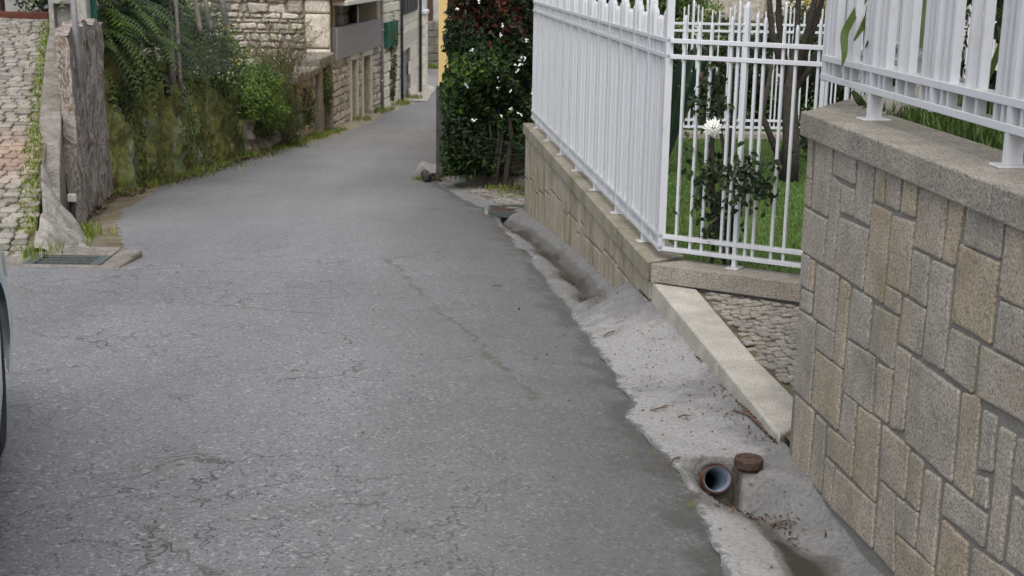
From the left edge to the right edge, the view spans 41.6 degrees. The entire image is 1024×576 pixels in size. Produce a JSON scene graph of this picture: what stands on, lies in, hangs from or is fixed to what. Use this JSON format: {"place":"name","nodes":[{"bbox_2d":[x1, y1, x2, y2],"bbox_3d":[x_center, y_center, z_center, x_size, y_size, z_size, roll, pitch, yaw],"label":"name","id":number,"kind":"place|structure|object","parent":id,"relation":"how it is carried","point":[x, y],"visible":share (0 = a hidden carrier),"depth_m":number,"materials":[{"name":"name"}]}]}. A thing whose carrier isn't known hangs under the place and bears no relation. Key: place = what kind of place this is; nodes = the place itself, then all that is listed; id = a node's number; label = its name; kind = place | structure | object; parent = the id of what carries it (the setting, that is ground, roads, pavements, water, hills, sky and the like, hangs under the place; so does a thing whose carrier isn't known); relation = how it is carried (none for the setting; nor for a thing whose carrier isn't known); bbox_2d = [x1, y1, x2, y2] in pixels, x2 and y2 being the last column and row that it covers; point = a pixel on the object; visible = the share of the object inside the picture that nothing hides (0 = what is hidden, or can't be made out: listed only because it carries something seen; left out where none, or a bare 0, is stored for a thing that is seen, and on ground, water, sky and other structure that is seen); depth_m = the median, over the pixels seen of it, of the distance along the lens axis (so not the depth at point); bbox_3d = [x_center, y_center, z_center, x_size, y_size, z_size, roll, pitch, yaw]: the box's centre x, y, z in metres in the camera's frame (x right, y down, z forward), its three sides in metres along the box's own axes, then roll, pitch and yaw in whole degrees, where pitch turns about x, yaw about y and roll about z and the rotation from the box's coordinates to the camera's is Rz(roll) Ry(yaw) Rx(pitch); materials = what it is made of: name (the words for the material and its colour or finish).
{"place":"outdoors","nodes":[
{"label":"outdoors","id":0,"kind":"place"},
{"bbox_2d":[105,64,300,101],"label":"garden bank","id":1,"kind":"structure","parent":0,"point":[194,81],"depth_m":19.14,"materials":[{"name":"green plant"}]},
{"bbox_2d":[5,0,104,38],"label":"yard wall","id":2,"kind":"structure","parent":1,"relation":"on","point":[9,6],"depth_m":17.46,"materials":[{"name":"grey stone"}]},
{"bbox_2d":[27,0,217,114],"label":"fern","id":3,"kind":"object","parent":1,"relation":"on","point":[121,35],"visible":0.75,"depth_m":15.76,"materials":[{"name":"green plant"}]},
{"bbox_2d":[98,0,185,47],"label":"shrub","id":4,"kind":"object","parent":1,"relation":"on","point":[164,3],"visible":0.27,"depth_m":17.31,"materials":[{"name":"green plant"}]},
{"bbox_2d":[166,0,176,84],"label":"fence post","id":5,"kind":"object","parent":1,"relation":"on","point":[172,78],"visible":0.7,"depth_m":18.08,"materials":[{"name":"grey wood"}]},
{"bbox_2d":[174,0,182,89],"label":"fence post","id":6,"kind":"object","parent":1,"relation":"on","point":[180,81],"visible":0.78,"depth_m":17.75,"materials":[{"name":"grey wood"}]},
{"bbox_2d":[146,0,255,99],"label":"bush","id":7,"kind":"object","parent":1,"relation":"on","point":[225,85],"visible":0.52,"depth_m":20.42,"materials":[{"name":"green plant"}]},
{"bbox_2d":[229,60,291,140],"bbox_3d":[-4.401,-3.300,23.780,1.024,1.544,2.422,1,14,0],"label":"bush","id":8,"kind":"object","parent":1,"relation":"on","point":[267,102],"visible":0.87,"depth_m":23.15,"materials":[{"name":"green plant"}]},
{"bbox_2d":[235,15,330,109],"bbox_3d":[-4.617,-4.457,26.587,1.748,1.878,1.798,7,15,23],"label":"broom shrub","id":9,"kind":"object","parent":1,"relation":"on","point":[290,52],"visible":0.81,"depth_m":26.66,"materials":[{"name":"green plant"}]},
{"bbox_2d":[83,96,415,249],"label":"verge","id":10,"kind":"structure","parent":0,"point":[107,218],"depth_m":13.46,"materials":[{"name":"soil"}]},
{"bbox_2d":[0,240,64,260],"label":"grass tuft","id":11,"kind":"object","parent":10,"relation":"on","point":[38,250],"visible":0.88,"depth_m":9.50,"materials":[{"name":"green plant"}]},
{"bbox_2d":[34,149,86,250],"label":"granite slab","id":12,"kind":"structure","parent":10,"relation":"on","point":[58,221],"depth_m":10.28,"materials":[{"name":"grey stone"}]},
{"bbox_2d":[67,193,76,218],"bbox_3d":[-3.947,-0.627,12.138,0.082,0.453,0.108,1,14,0],"label":"meter post","id":13,"kind":"object","parent":10,"relation":"on","point":[71,199],"visible":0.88,"depth_m":12.11,"materials":[{"name":"white plastic"}]},
{"bbox_2d":[53,18,112,227],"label":"weathered wall","id":14,"kind":"structure","parent":10,"relation":"on","point":[88,172],"depth_m":13.58,"materials":[{"name":"weathered stone"},{"name":"bark"}]},
{"bbox_2d":[70,0,83,87],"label":"conduit","id":15,"kind":"object","parent":14,"relation":"attached to","point":[76,40],"visible":1,"depth_m":12.37,"materials":[{"name":"grey metal"}]},
{"bbox_2d":[76,0,90,19],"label":"gate post","id":16,"kind":"object","parent":14,"relation":"on","point":[83,8],"depth_m":14.68,"materials":[{"name":"concrete"}]},
{"bbox_2d":[90,0,96,18],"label":"green panel","id":17,"kind":"object","parent":14,"relation":"on","point":[93,8],"depth_m":14.91,"materials":[{"name":"paint"}]},
{"bbox_2d":[77,242,90,246],"bbox_3d":[-3.355,-0.294,10.140,0.489,0.138,0.250,7,15,22],"label":"rock","id":18,"kind":"object","parent":10,"relation":"on","point":[80,244],"visible":0.06,"depth_m":10.13,"materials":[{"name":"grey stone"}]},
{"bbox_2d":[77,230,106,246],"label":"grass tuft","id":19,"kind":"object","parent":10,"relation":"on","point":[88,238],"visible":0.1,"depth_m":10.38,"materials":[{"name":"green plant"}]},
{"bbox_2d":[78,219,114,237],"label":"grass tuft","id":20,"kind":"object","parent":10,"relation":"on","point":[88,230],"visible":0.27,"depth_m":11.01,"materials":[{"name":"green plant"}]},
{"bbox_2d":[103,52,243,190],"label":"mossy wall","id":21,"kind":"structure","parent":10,"relation":"on","point":[165,125],"depth_m":17.92,"materials":[{"name":"moss"},{"name":"stone"}]},
{"bbox_2d":[105,35,145,114],"bbox_3d":[-4.714,-2.495,16.200,0.529,1.111,1.631,1,14,0],"label":"ivy mass","id":22,"kind":"object","parent":21,"relation":"attached to","point":[120,102],"visible":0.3,"depth_m":16.04,"materials":[{"name":"green plant"}]},
{"bbox_2d":[154,75,171,96],"bbox_3d":[-4.551,-2.635,17.547,0.228,0.286,0.090,1,14,0],"label":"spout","id":23,"kind":"object","parent":21,"relation":"attached to","point":[167,94],"visible":0.83,"depth_m":17.52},
{"bbox_2d":[123,55,245,186],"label":"wall moss leaves","id":24,"kind":"object","parent":21,"relation":"attached to","point":[190,84],"visible":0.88,"depth_m":18.93,"materials":[{"name":"green plant"}]},
{"bbox_2d":[193,0,202,34],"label":"fence post","id":25,"kind":"object","parent":21,"relation":"on","point":[198,18],"visible":1,"depth_m":19.13,"materials":[{"name":"grey wood"}]},
{"bbox_2d":[203,0,213,30],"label":"fence post","id":26,"kind":"object","parent":21,"relation":"on","point":[205,2],"visible":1,"depth_m":19.61,"materials":[{"name":"grey wood"}]},
{"bbox_2d":[173,2,230,78],"bbox_3d":[-4.472,-3.563,19.427,0.007,1.070,1.675,5,14,16],"label":"wire fence","id":27,"kind":"object","parent":26,"relation":"attached to","point":[198,42],"visible":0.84,"depth_m":19.59,"materials":[{"name":"grey metal"}]},
{"bbox_2d":[219,0,230,35],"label":"fence post","id":28,"kind":"object","parent":27,"relation":"attached to","point":[226,12],"visible":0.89,"depth_m":20.09,"materials":[{"name":"grey wood"}]},
{"bbox_2d":[112,126,348,194],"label":"grass","id":29,"kind":"structure","parent":10,"relation":"on","point":[274,148],"depth_m":20.98,"materials":[{"name":"green plant"}]},
{"bbox_2d":[238,115,294,153],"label":"rubble wall","id":30,"kind":"structure","parent":10,"relation":"on","point":[253,140],"depth_m":24.15,"materials":[{"name":"grey stone"}]},
{"bbox_2d":[244,46,308,146],"bbox_3d":[-4.446,-3.489,25.277,1.156,2.107,2.061,1,14,0],"label":"bush","id":31,"kind":"object","parent":10,"relation":"on","point":[288,121],"visible":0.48,"depth_m":25.27,"materials":[{"name":"green plant"}]},
{"bbox_2d":[261,52,334,138],"bbox_3d":[-4.642,-3.875,29.163,0.940,2.117,4.646,1,14,1],"label":"stone hut","id":32,"kind":"object","parent":10,"relation":"on","point":[323,120],"visible":0.37,"depth_m":29.51,"materials":[{"name":"stone"}]},
{"bbox_2d":[301,57,333,129],"bbox_3d":[-4.204,-4.234,29.200,0.333,1.374,2.800,1,14,2],"label":"ivy mass","id":33,"kind":"object","parent":32,"relation":"attached to","point":[327,99],"visible":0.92,"depth_m":29.92,"materials":[{"name":"green plant"}]},
{"bbox_2d":[323,69,324,128],"bbox_3d":[-4.328,-4.071,30.531,0.010,1.857,1.036,1,14,1],"label":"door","id":34,"kind":"structure","parent":32,"relation":"in","point":[323,69],"depth_m":31.01,"materials":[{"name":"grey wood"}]},
{"bbox_2d":[0,68,725,575],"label":"road","id":35,"kind":"structure","parent":0,"point":[220,330],"depth_m":5.87,"materials":[{"name":"grey asphalt"}]},
{"bbox_2d":[0,247,12,456],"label":"parked car","id":36,"kind":"object","parent":35,"relation":"on","point":[6,329],"visible":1,"depth_m":5.17,"materials":[{"name":"grey paint"}]},
{"bbox_2d":[5,246,141,268],"bbox_3d":[-3.262,-0.080,9.499,1.192,0.310,0.623,1,14,0],"label":"concrete surround","id":37,"kind":"object","parent":35,"relation":"on","point":[119,258],"visible":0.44,"depth_m":9.53,"materials":[{"name":"grey concrete"}]},
{"bbox_2d":[22,254,111,264],"bbox_3d":[-3.092,-0.051,9.412,0.532,0.300,0.303,1,14,0],"label":"drain grate","id":38,"kind":"object","parent":37,"relation":"in","point":[80,260],"visible":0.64,"depth_m":9.41,"materials":[{"name":"grey metal"}]},
{"bbox_2d":[80,151,566,476],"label":"leaf litter","id":39,"kind":"object","parent":35,"relation":"on","point":[114,196],"visible":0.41,"depth_m":16.00,"materials":[{"name":"brown plant"}]},
{"bbox_2d":[415,161,435,180],"bbox_3d":[-1.246,-1.773,20.328,0.437,0.285,0.605,5,14,15],"label":"rock","id":40,"kind":"object","parent":35,"relation":"on","point":[424,165],"visible":0.45,"depth_m":20.10,"materials":[{"name":"grey stone"}]},
{"bbox_2d":[421,170,432,182],"bbox_3d":[-1.163,-1.517,18.363,0.118,0.128,0.428,-2,14,-10],"label":"drain pipe","id":41,"kind":"object","parent":35,"relation":"on","point":[425,173],"visible":1,"depth_m":18.33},
{"bbox_2d":[428,62,437,68],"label":"grass","id":42,"kind":"structure","parent":35,"relation":"on","point":[432,65],"depth_m":63.84,"materials":[{"name":"green plant"}]},
{"bbox_2d":[160,219,846,570],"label":"pebbles","id":43,"kind":"object","parent":35,"relation":"on","point":[784,491],"visible":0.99,"depth_m":5.96,"materials":[{"name":"stone"}]},
{"bbox_2d":[433,181,883,575],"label":"gutter","id":44,"kind":"object","parent":35,"relation":"on","point":[751,550],"visible":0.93,"depth_m":5.62,"materials":[{"name":"concrete"}]},
{"bbox_2d":[488,205,523,223],"bbox_3d":[-0.055,-0.651,14.392,0.398,0.400,0.401,1,14,0],"label":"drain grate","id":45,"kind":"object","parent":44,"relation":"on","point":[503,213],"visible":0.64,"depth_m":14.19,"materials":[{"name":"metal"}]},
{"bbox_2d":[510,215,826,550],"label":"leaf litter","id":46,"kind":"object","parent":44,"relation":"on","point":[738,509],"visible":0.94,"depth_m":4.89,"materials":[{"name":"brown plant"}]},
{"bbox_2d":[651,282,755,375],"bbox_3d":[0.975,0.270,6.976,0.215,0.288,1.455,-1,14,-6],"label":"kerb stone","id":47,"kind":"object","parent":44,"relation":"on","point":[699,325],"visible":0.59,"depth_m":6.84,"materials":[{"name":"stone"}]},
{"bbox_2d":[693,458,734,495],"bbox_3d":[0.755,0.749,5.288,0.161,0.267,0.326,-2,14,-10],"label":"drain pipe","id":48,"kind":"object","parent":44,"relation":"in","point":[710,474],"visible":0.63,"depth_m":5.16,"materials":[{"name":"ceramic"}]},
{"bbox_2d":[733,409,758,421],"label":"twig","id":49,"kind":"object","parent":44,"relation":"on","point":[744,413],"visible":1,"depth_m":5.68,"materials":[{"name":"brown wood"}]},
{"bbox_2d":[734,453,763,483],"bbox_3d":[0.894,0.726,5.116,0.110,0.174,0.110,1,14,0],"label":"inspection cap","id":50,"kind":"object","parent":44,"relation":"on","point":[748,463],"visible":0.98,"depth_m":5.07,"materials":[{"name":"metal"}]},
{"bbox_2d":[741,404,767,432],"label":"twig","id":51,"kind":"object","parent":44,"relation":"on","point":[756,421],"visible":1,"depth_m":5.59,"materials":[{"name":"brown wood"}]},
{"bbox_2d":[717,361,792,447],"bbox_3d":[1.102,0.548,5.805,0.209,0.210,0.959,-1,14,-6],"label":"kerb stone","id":52,"kind":"object","parent":44,"relation":"on","point":[760,393],"visible":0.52,"depth_m":5.80,"materials":[{"name":"stone"}]},
{"bbox_2d":[771,520,786,525],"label":"twig","id":53,"kind":"object","parent":44,"relation":"on","point":[778,522],"visible":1,"depth_m":4.72,"materials":[{"name":"brown wood"}]},
{"bbox_2d":[406,85,435,100],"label":"pavement apron","id":54,"kind":"object","parent":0,"point":[426,95],"visible":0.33,"depth_m":45.29,"materials":[{"name":"grey concrete"}]},
{"bbox_2d":[353,93,421,120],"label":"weeds","id":55,"kind":"object","parent":54,"relation":"on","point":[377,109],"visible":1,"depth_m":37.48,"materials":[{"name":"green plant"}]},
{"bbox_2d":[418,0,428,90],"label":"stone pillar","id":56,"kind":"structure","parent":54,"relation":"on","point":[425,12],"depth_m":46.74,"materials":[{"name":"beige stone"}]},
{"bbox_2d":[439,177,524,208],"bbox_3d":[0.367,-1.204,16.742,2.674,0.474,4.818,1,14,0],"label":"driveway","id":57,"kind":"structure","parent":0,"point":[494,194],"depth_m":16.34,"materials":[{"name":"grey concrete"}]},
{"bbox_2d":[436,86,446,181],"bbox_3d":[-0.989,-2.127,18.900,0.145,1.398,0.120,1,14,0],"label":"gate post","id":58,"kind":"object","parent":57,"relation":"on","point":[439,126],"visible":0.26,"depth_m":18.84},
{"bbox_2d":[452,16,466,182],"bbox_3d":[-0.667,-4.234,17.549,0.207,6.142,0.100,1,14,0],"label":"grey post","id":59,"kind":"object","parent":57,"relation":"on","point":[457,180],"depth_m":18.18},
{"bbox_2d":[466,165,525,186],"bbox_3d":[0.631,-1.366,17.608,2.460,0.500,0.340,1,14,0],"label":"stone edging","id":60,"kind":"object","parent":57,"relation":"on","point":[518,180],"visible":0.06,"depth_m":17.52,"materials":[{"name":"stone"}]},
{"bbox_2d":[473,122,524,173],"bbox_3d":[0.122,-1.615,16.225,1.069,0.571,1.516,-6,15,-27],"label":"spiky plant","id":61,"kind":"object","parent":57,"relation":"on","point":[521,151],"visible":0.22,"depth_m":16.29,"materials":[{"name":"green plant"}]},
{"bbox_2d":[482,182,524,198],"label":"driveway weeds","id":62,"kind":"object","parent":57,"relation":"on","point":[502,187],"visible":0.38,"depth_m":17.09,"materials":[{"name":"green plant"}]},
{"bbox_2d":[437,0,691,186],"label":"hedge","id":63,"kind":"object","parent":57,"relation":"on","point":[485,85],"visible":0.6,"depth_m":16.80,"materials":[{"name":"green plant"}]},
{"bbox_2d":[699,291,798,440],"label":"cobblestone paving","id":64,"kind":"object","parent":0,"point":[787,387],"depth_m":6.66,"materials":[{"name":"grey stone"}]},
{"bbox_2d":[666,90,838,273],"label":"lawn","id":65,"kind":"structure","parent":0,"point":[782,269],"depth_m":9.69,"materials":[{"name":"green plant"}]},
{"bbox_2d":[617,0,741,67],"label":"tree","id":66,"kind":"object","parent":65,"relation":"on","point":[679,6],"visible":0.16,"depth_m":15.70,"materials":[{"name":"green plant"}]},
{"bbox_2d":[669,45,709,157],"bbox_3d":[1.224,-1.483,11.113,0.824,1.043,0.856,1,14,0],"label":"spiky plant","id":67,"kind":"object","parent":65,"relation":"on","point":[690,78],"visible":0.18,"depth_m":10.97,"materials":[{"name":"green plant"}]},
{"bbox_2d":[673,61,795,264],"bbox_3d":[1.168,-0.632,7.301,0.511,1.178,0.635,-11,18,-41],"label":"flower bush","id":68,"kind":"object","parent":65,"relation":"on","point":[713,176],"visible":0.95,"depth_m":7.34,"materials":[{"name":"green plant"}]},
{"bbox_2d":[678,130,799,139],"bbox_3d":[3.774,-1.496,13.672,6.400,0.120,0.200,1,14,0],"label":"garden edging","id":69,"kind":"object","parent":65,"relation":"on","point":[747,134],"depth_m":13.57,"materials":[{"name":"stone"}]},
{"bbox_2d":[606,0,996,128],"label":"railing","id":70,"kind":"object","parent":69,"relation":"on","point":[692,30],"visible":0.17,"depth_m":13.53,"materials":[{"name":"white metal"}]},
{"bbox_2d":[762,0,824,181],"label":"tree","id":71,"kind":"object","parent":65,"relation":"on","point":[814,15],"visible":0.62,"depth_m":10.83,"materials":[{"name":"brown plant"}]},
{"bbox_2d":[763,0,824,51],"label":"shrub","id":72,"kind":"object","parent":65,"relation":"on","point":[803,10],"visible":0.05,"depth_m":14.91,"materials":[{"name":"green plant"}]},
{"bbox_2d":[801,0,826,18],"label":"shrub","id":73,"kind":"object","parent":65,"relation":"on","point":[806,2],"visible":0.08,"depth_m":14.62,"materials":[{"name":"yellow plant"}]},
{"bbox_2d":[799,103,829,152],"bbox_3d":[2.763,-1.408,12.197,0.451,0.549,0.454,1,14,0],"label":"bush","id":74,"kind":"object","parent":65,"relation":"on","point":[805,141],"visible":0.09,"depth_m":12.20,"materials":[{"name":"green plant"}]},
{"bbox_2d":[673,9,964,125],"bbox_3d":[2.644,-2.340,14.541,4.737,1.400,1.322,1,14,0],"label":"shrub","id":75,"kind":"object","parent":65,"relation":"on","point":[811,79],"visible":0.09,"depth_m":14.37,"materials":[{"name":"green plant"}]},
{"bbox_2d":[882,83,1023,156],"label":"grass","id":76,"kind":"structure","parent":0,"point":[987,136],"depth_m":4.55,"materials":[{"name":"green plant"}]},
{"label":"ground","id":77,"kind":"structure","parent":0,"visible":0},
{"bbox_2d":[0,17,49,256],"bbox_3d":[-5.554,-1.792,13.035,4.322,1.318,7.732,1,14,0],"label":"ramp","id":78,"kind":"structure","parent":77,"relation":"on","point":[16,86],"depth_m":12.37,"materials":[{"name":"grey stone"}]},
{"bbox_2d":[0,0,4,10],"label":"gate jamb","id":79,"kind":"object","parent":78,"relation":"on","point":[2,5],"depth_m":16.93,"materials":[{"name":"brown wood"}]},
{"bbox_2d":[0,11,48,18],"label":"rust beam","id":80,"kind":"structure","parent":78,"relation":"on","point":[22,15],"depth_m":16.16,"materials":[{"name":"brown metal"}]},
{"bbox_2d":[0,20,49,235],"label":"grass","id":81,"kind":"structure","parent":78,"relation":"on","point":[34,129],"depth_m":11.72,"materials":[{"name":"green plant"}]},
{"bbox_2d":[10,0,48,11],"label":"shrub","id":82,"kind":"object","parent":78,"relation":"on","point":[39,3],"visible":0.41,"depth_m":16.89,"materials":[{"name":"green plant"}]},
{"bbox_2d":[39,27,67,211],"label":"ramp parapet","id":83,"kind":"structure","parent":78,"relation":"on","point":[51,122],"depth_m":12.26,"materials":[{"name":"concrete"}]},
{"bbox_2d":[48,0,70,28],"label":"gate pillar","id":84,"kind":"structure","parent":78,"relation":"on","point":[57,16],"depth_m":15.35,"materials":[{"name":"concrete"}]},
{"bbox_2d":[106,0,380,127],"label":"stone house","id":85,"kind":"structure","parent":77,"relation":"on","point":[355,48],"depth_m":31.94,"materials":[{"name":"beige stone"}]},
{"bbox_2d":[380,0,384,108],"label":"downpipe","id":86,"kind":"object","parent":85,"relation":"attached to","point":[382,80],"visible":0.78,"depth_m":37.57,"materials":[{"name":"black metal"}]},
{"bbox_2d":[349,0,400,107],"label":"stone house","id":87,"kind":"structure","parent":77,"relation":"on","point":[390,7],"depth_m":38.98,"materials":[{"name":"beige stone"}]},
{"bbox_2d":[389,13,398,100],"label":"climbing plant","id":88,"kind":"object","parent":87,"relation":"attached to","point":[393,71],"visible":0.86,"depth_m":39.37,"materials":[{"name":"green plant"}]},
{"bbox_2d":[400,0,403,100],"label":"downpipe","id":89,"kind":"object","parent":87,"relation":"attached to","point":[401,44],"visible":0.91,"depth_m":40.62,"materials":[{"name":"metal"}]},
{"bbox_2d":[403,0,418,97],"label":"ashlar house","id":90,"kind":"structure","parent":77,"relation":"on","point":[410,43],"depth_m":43.89,"materials":[{"name":"stone"}]},
{"bbox_2d":[403,49,406,97],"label":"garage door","id":91,"kind":"structure","parent":90,"relation":"in","point":[404,52],"depth_m":43.24,"materials":[{"name":"grey metal"}]},
{"bbox_2d":[419,0,421,91],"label":"downpipe","id":92,"kind":"object","parent":90,"relation":"attached to","point":[420,45],"visible":0.93,"depth_m":46.17,"materials":[{"name":"metal"}]},
{"bbox_2d":[424,0,438,20],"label":"grey building","id":93,"kind":"structure","parent":77,"relation":"on","point":[432,6],"depth_m":64.65,"materials":[{"name":"brown paint"}]},
{"bbox_2d":[427,0,432,20],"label":"window","id":94,"kind":"structure","parent":93,"relation":"in","point":[429,2],"depth_m":64.60,"materials":[{"name":"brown wood"}]},
{"bbox_2d":[427,21,438,64],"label":"block wall","id":95,"kind":"structure","parent":77,"relation":"on","point":[433,41],"depth_m":64.44,"materials":[{"name":"beige stone"}]},
{"bbox_2d":[438,0,449,85],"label":"yellow house","id":96,"kind":"structure","parent":77,"relation":"on","point":[442,58],"depth_m":26.61,"materials":[{"name":"paint"}]},
{"bbox_2d":[523,123,800,305],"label":"granite wall","id":97,"kind":"structure","parent":77,"relation":"on","point":[562,201],"depth_m":8.98,"materials":[{"name":"beige stone"}]},
{"bbox_2d":[531,0,675,250],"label":"railing","id":98,"kind":"object","parent":97,"relation":"on","point":[602,70],"visible":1,"depth_m":9.13,"materials":[{"name":"white metal"}]},
{"bbox_2d":[662,1,896,269],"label":"railing","id":99,"kind":"object","parent":97,"relation":"on","point":[735,244],"visible":0.59,"depth_m":7.28,"materials":[{"name":"white metal"}]},
{"bbox_2d":[468,0,997,90],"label":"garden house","id":100,"kind":"structure","parent":77,"relation":"on","point":[760,6],"depth_m":21.00,"materials":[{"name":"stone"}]},
{"bbox_2d":[789,78,1023,575],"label":"granite wall","id":101,"kind":"structure","parent":77,"relation":"on","point":[906,450],"depth_m":3.95,"materials":[{"name":"beige stone"}]},
{"bbox_2d":[841,0,926,92],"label":"railing","id":102,"kind":"object","parent":101,"relation":"on","point":[920,52],"visible":0.14,"depth_m":5.93,"materials":[{"name":"white metal"}]},
{"bbox_2d":[820,0,1023,168],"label":"railing","id":103,"kind":"object","parent":101,"relation":"on","point":[942,87],"visible":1,"depth_m":4.05,"materials":[{"name":"white metal"}]},
{"label":"garden bed","id":104,"kind":"structure","parent":0,"visible":0},
{"bbox_2d":[840,0,999,108],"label":"strap leaf plant","id":105,"kind":"object","parent":104,"relation":"on","point":[859,100],"visible":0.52,"depth_m":4.72,"materials":[{"name":"green plant"}]},
{"bbox_2d":[960,0,1003,88],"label":"shrub","id":106,"kind":"object","parent":104,"relation":"on","point":[998,24],"visible":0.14,"depth_m":5.55,"materials":[{"name":"green plant"}]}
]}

